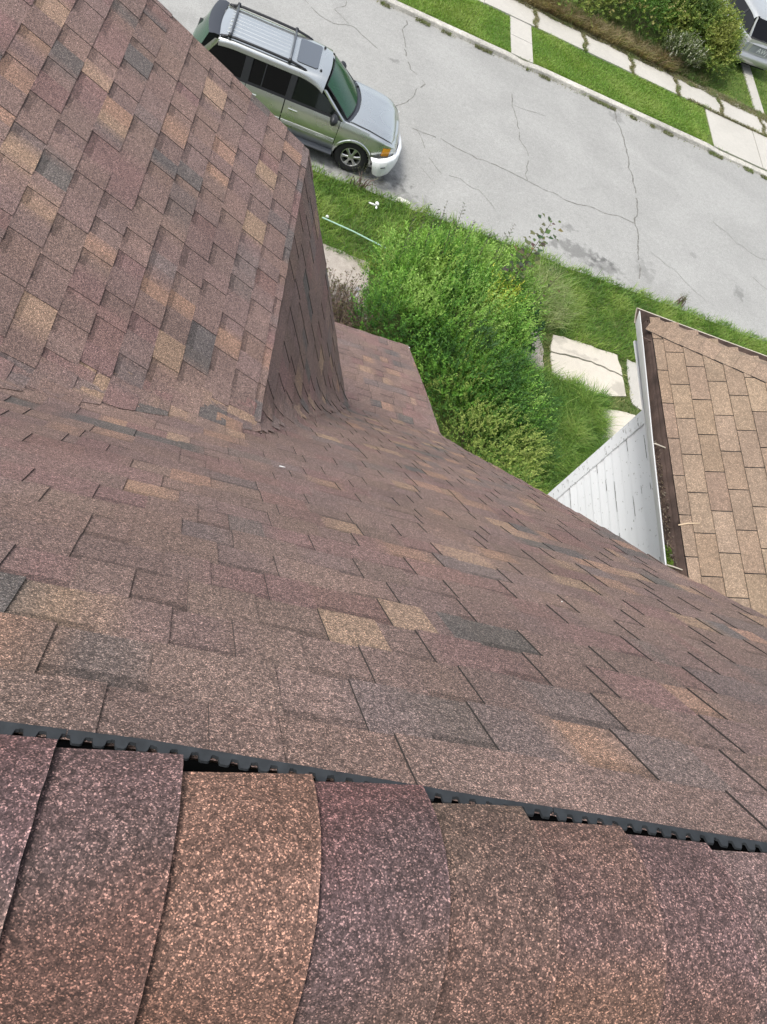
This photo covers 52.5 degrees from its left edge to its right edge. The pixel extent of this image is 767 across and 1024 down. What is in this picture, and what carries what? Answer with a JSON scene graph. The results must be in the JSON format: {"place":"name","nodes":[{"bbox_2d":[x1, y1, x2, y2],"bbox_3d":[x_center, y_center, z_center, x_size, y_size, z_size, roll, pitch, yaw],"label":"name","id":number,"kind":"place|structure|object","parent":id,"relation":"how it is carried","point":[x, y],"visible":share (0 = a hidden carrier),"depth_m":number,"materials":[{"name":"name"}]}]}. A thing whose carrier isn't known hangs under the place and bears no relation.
{"place":"outdoors","nodes":[
{"label":"outdoors","id":0,"kind":"place"},
{"bbox_2d":[0,0,766,1023],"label":"shingled house","id":1,"kind":"structure","parent":0,"point":[378,698],"depth_m":1.25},
{"bbox_2d":[396,197,409,204],"bbox_3d":[0.466,-7.437,18.644,0.412,0.133,0.160,14,58,-16],"label":"pale stone","id":2,"kind":"object","parent":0,"point":[402,199],"visible":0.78,"depth_m":18.60,"materials":[{"name":"white stone"}]},
{"bbox_2d":[363,322,511,460],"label":"lawn grass","id":3,"kind":"structure","parent":0,"point":[458,421],"depth_m":15.96,"materials":[{"name":"green plant"}]},
{"bbox_2d":[158,0,766,338],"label":"road","id":4,"kind":"structure","parent":0,"point":[498,145],"depth_m":21.86,"materials":[{"name":"grey asphalt"}]},
{"bbox_2d":[192,0,401,175],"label":"parked suv","id":5,"kind":"object","parent":4,"relation":"on","point":[306,90],"visible":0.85,"depth_m":17.15,"materials":[{"name":"grey metal"}]},
{"bbox_2d":[376,0,766,176],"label":"curb","id":6,"kind":"structure","parent":4,"relation":"on","point":[498,51],"depth_m":24.31,"materials":[{"name":"grey concrete"}]},
{"bbox_2d":[377,1,766,179],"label":"kerb weeds","id":7,"kind":"object","parent":4,"relation":"on","point":[604,104],"visible":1,"depth_m":24.60,"materials":[{"name":"green plant"}]},
{"bbox_2d":[677,292,689,306],"bbox_3d":[8.083,-5.710,20.854,0.432,0.457,0.365,-17,71,-31],"label":"roadside weed","id":8,"kind":"object","parent":4,"relation":"on","point":[683,300],"visible":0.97,"depth_m":20.87,"materials":[{"name":"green plant"}]},
{"bbox_2d":[311,161,766,481],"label":"lawn","id":9,"kind":"structure","parent":0,"point":[398,317],"depth_m":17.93,"materials":[{"name":"plant"}]},
{"bbox_2d":[322,217,385,247],"bbox_3d":[-0.624,-6.138,17.118,1.561,0.052,0.039,22,56,-11],"label":"green pole","id":10,"kind":"object","parent":9,"relation":"on","point":[351,230],"visible":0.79,"depth_m":17.08,"materials":[{"name":"green metal"}]},
{"bbox_2d":[326,259,383,331],"bbox_3d":[-0.902,-3.927,15.400,1.880,1.035,2.161,14,58,-16],"label":"twiggy shrub","id":11,"kind":"object","parent":9,"relation":"on","point":[343,318],"visible":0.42,"depth_m":15.39,"materials":[{"name":"brown plant"}]},
{"bbox_2d":[332,305,378,334],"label":"lawn edge grass","id":12,"kind":"structure","parent":9,"relation":"on","point":[365,325],"depth_m":16.12,"materials":[{"name":"green plant"}]},
{"bbox_2d":[339,158,381,189],"bbox_3d":[-0.622,-7.779,17.906,1.271,0.737,0.556,22,56,-11],"label":"roadside weed","id":13,"kind":"object","parent":9,"relation":"on","point":[360,179],"visible":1,"depth_m":18.06,"materials":[{"name":"green plant"}]},
{"bbox_2d":[369,201,378,208],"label":"paper litter","id":14,"kind":"object","parent":9,"relation":"on","point":[376,204],"visible":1,"depth_m":17.95,"materials":[{"name":"white paper"}]},
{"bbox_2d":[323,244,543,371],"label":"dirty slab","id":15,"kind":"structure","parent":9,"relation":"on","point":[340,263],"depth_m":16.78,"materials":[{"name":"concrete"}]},
{"bbox_2d":[497,213,562,297],"bbox_3d":[2.687,-4.923,16.257,0.776,3.116,0.722,14,58,-16],"label":"sapling","id":16,"kind":"object","parent":15,"relation":"on","point":[529,263],"visible":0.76,"depth_m":15.73,"materials":[{"name":"green plant"}]},
{"bbox_2d":[492,268,567,354],"bbox_3d":[2.965,-4.048,16.285,1.135,2.472,1.192,14,58,-16],"label":"sapling","id":17,"kind":"object","parent":15,"relation":"on","point":[540,328],"visible":0.15,"depth_m":16.32,"materials":[{"name":"green plant"}]},
{"bbox_2d":[347,202,557,446],"bbox_3d":[1.533,-3.845,15.623,4.636,2.383,5.393,14,58,-16],"label":"shrub","id":18,"kind":"object","parent":9,"relation":"on","point":[455,282],"visible":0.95,"depth_m":15.29,"materials":[{"name":"green plant"}]},
{"bbox_2d":[426,354,567,493],"bbox_3d":[2.077,-1.314,14.831,3.398,1.746,3.328,33,54,-4],"label":"shrub","id":19,"kind":"object","parent":9,"relation":"on","point":[514,469],"visible":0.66,"depth_m":14.77,"materials":[{"name":"green plant"}]},
{"bbox_2d":[504,359,566,440],"bbox_3d":[3.037,-2.425,16.170,1.565,1.278,2.205,14,58,-16],"label":"shrub","id":20,"kind":"object","parent":9,"relation":"on","point":[544,390],"visible":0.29,"depth_m":15.90,"materials":[{"name":"green plant"}]},
{"bbox_2d":[507,356,624,492],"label":"yard grass","id":21,"kind":"structure","parent":9,"relation":"on","point":[580,430],"depth_m":17.01,"materials":[{"name":"green plant"}]},
{"bbox_2d":[537,327,638,413],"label":"pavement weeds","id":22,"kind":"object","parent":9,"relation":"on","point":[627,395],"visible":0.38,"depth_m":18.13,"materials":[{"name":"green plant"}]},
{"bbox_2d":[602,409,634,438],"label":"walkway","id":23,"kind":"structure","parent":9,"relation":"on","point":[623,421],"depth_m":17.74,"materials":[{"name":"concrete"}]},
{"bbox_2d":[626,359,641,410],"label":"side slab","id":24,"kind":"structure","parent":9,"relation":"on","point":[632,374],"depth_m":18.55,"materials":[{"name":"concrete"}]},
{"bbox_2d":[522,253,592,334],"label":"pale long grass","id":25,"kind":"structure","parent":0,"point":[562,308],"depth_m":18.66,"materials":[{"name":"green plant"}]},
{"bbox_2d":[400,0,766,170],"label":"lawn","id":26,"kind":"structure","parent":0,"point":[652,33],"depth_m":27.03,"materials":[{"name":"plant"}]},
{"bbox_2d":[397,0,727,152],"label":"verge grass","id":27,"kind":"structure","parent":26,"relation":"on","point":[632,96],"depth_m":25.13,"materials":[{"name":"green plant"}]},
{"bbox_2d":[556,0,645,27],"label":"hedge shrub","id":28,"kind":"object","parent":26,"relation":"on","point":[592,9],"visible":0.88,"depth_m":26.17,"materials":[{"name":"green plant"}]},
{"bbox_2d":[522,0,684,72],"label":"dry grass","id":29,"kind":"structure","parent":26,"relation":"on","point":[562,11],"depth_m":26.52,"materials":[{"name":"brown plant"}]},
{"bbox_2d":[605,0,703,41],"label":"hedge shrub","id":30,"kind":"object","parent":26,"relation":"on","point":[655,8],"visible":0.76,"depth_m":26.72,"materials":[{"name":"green plant"}]},
{"bbox_2d":[659,25,709,67],"bbox_3d":[10.546,-16.103,27.192,2.084,1.341,1.248,14,58,-16],"label":"white flower weed","id":31,"kind":"object","parent":26,"relation":"on","point":[689,49],"visible":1,"depth_m":27.00,"materials":[{"name":"green plant"}]},
{"bbox_2d":[649,0,748,79],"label":"hedge shrub","id":32,"kind":"object","parent":26,"relation":"on","point":[721,34],"visible":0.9,"depth_m":27.20,"materials":[{"name":"green plant"}]},
{"bbox_2d":[679,18,766,112],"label":"yard grass","id":33,"kind":"structure","parent":26,"relation":"on","point":[726,79],"depth_m":28.99,"materials":[{"name":"green plant"}]},
{"bbox_2d":[716,0,766,70],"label":"parked wagon","id":34,"kind":"object","parent":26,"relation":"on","point":[753,53],"visible":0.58,"depth_m":28.94,"materials":[{"name":"silver metal"}]},
{"bbox_2d":[550,335,625,396],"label":"sidewalk","id":35,"kind":"structure","parent":0,"point":[602,367],"depth_m":18.24,"materials":[{"name":"concrete"}]},
{"bbox_2d":[477,0,766,136],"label":"sidewalk","id":36,"kind":"structure","parent":0,"point":[607,53],"depth_m":26.34,"materials":[{"name":"concrete"}]},
{"bbox_2d":[514,0,766,136],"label":"joint weeds","id":37,"kind":"object","parent":36,"relation":"on","point":[676,77],"visible":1,"depth_m":27.14,"materials":[{"name":"green plant"}]},
{"bbox_2d":[510,16,766,171],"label":"driveway apron","id":38,"kind":"object","parent":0,"point":[745,144],"visible":1,"depth_m":26.63,"materials":[{"name":"concrete"}]},
{"bbox_2d":[596,9,713,85],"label":"hedge foot grass","id":39,"kind":"structure","parent":0,"point":[695,74],"depth_m":27.57,"materials":[{"name":"plant"}]},
{"bbox_2d":[548,308,766,616],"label":"neighbour house","id":40,"kind":"structure","parent":0,"point":[687,443],"depth_m":5.39,"materials":[{"name":"beige"}]},
{"bbox_2d":[665,545,673,568],"bbox_3d":[1.805,0.361,4.893,0.081,0.054,0.374,14,58,-16],"label":"moss","id":41,"kind":"object","parent":40,"relation":"on","point":[668,559],"visible":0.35,"depth_m":4.93,"materials":[{"name":"green plant"}]},
{"bbox_2d":[740,63,763,113],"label":"driveway","id":42,"kind":"structure","parent":0,"point":[750,82],"depth_m":29.41,"materials":[{"name":"concrete"}]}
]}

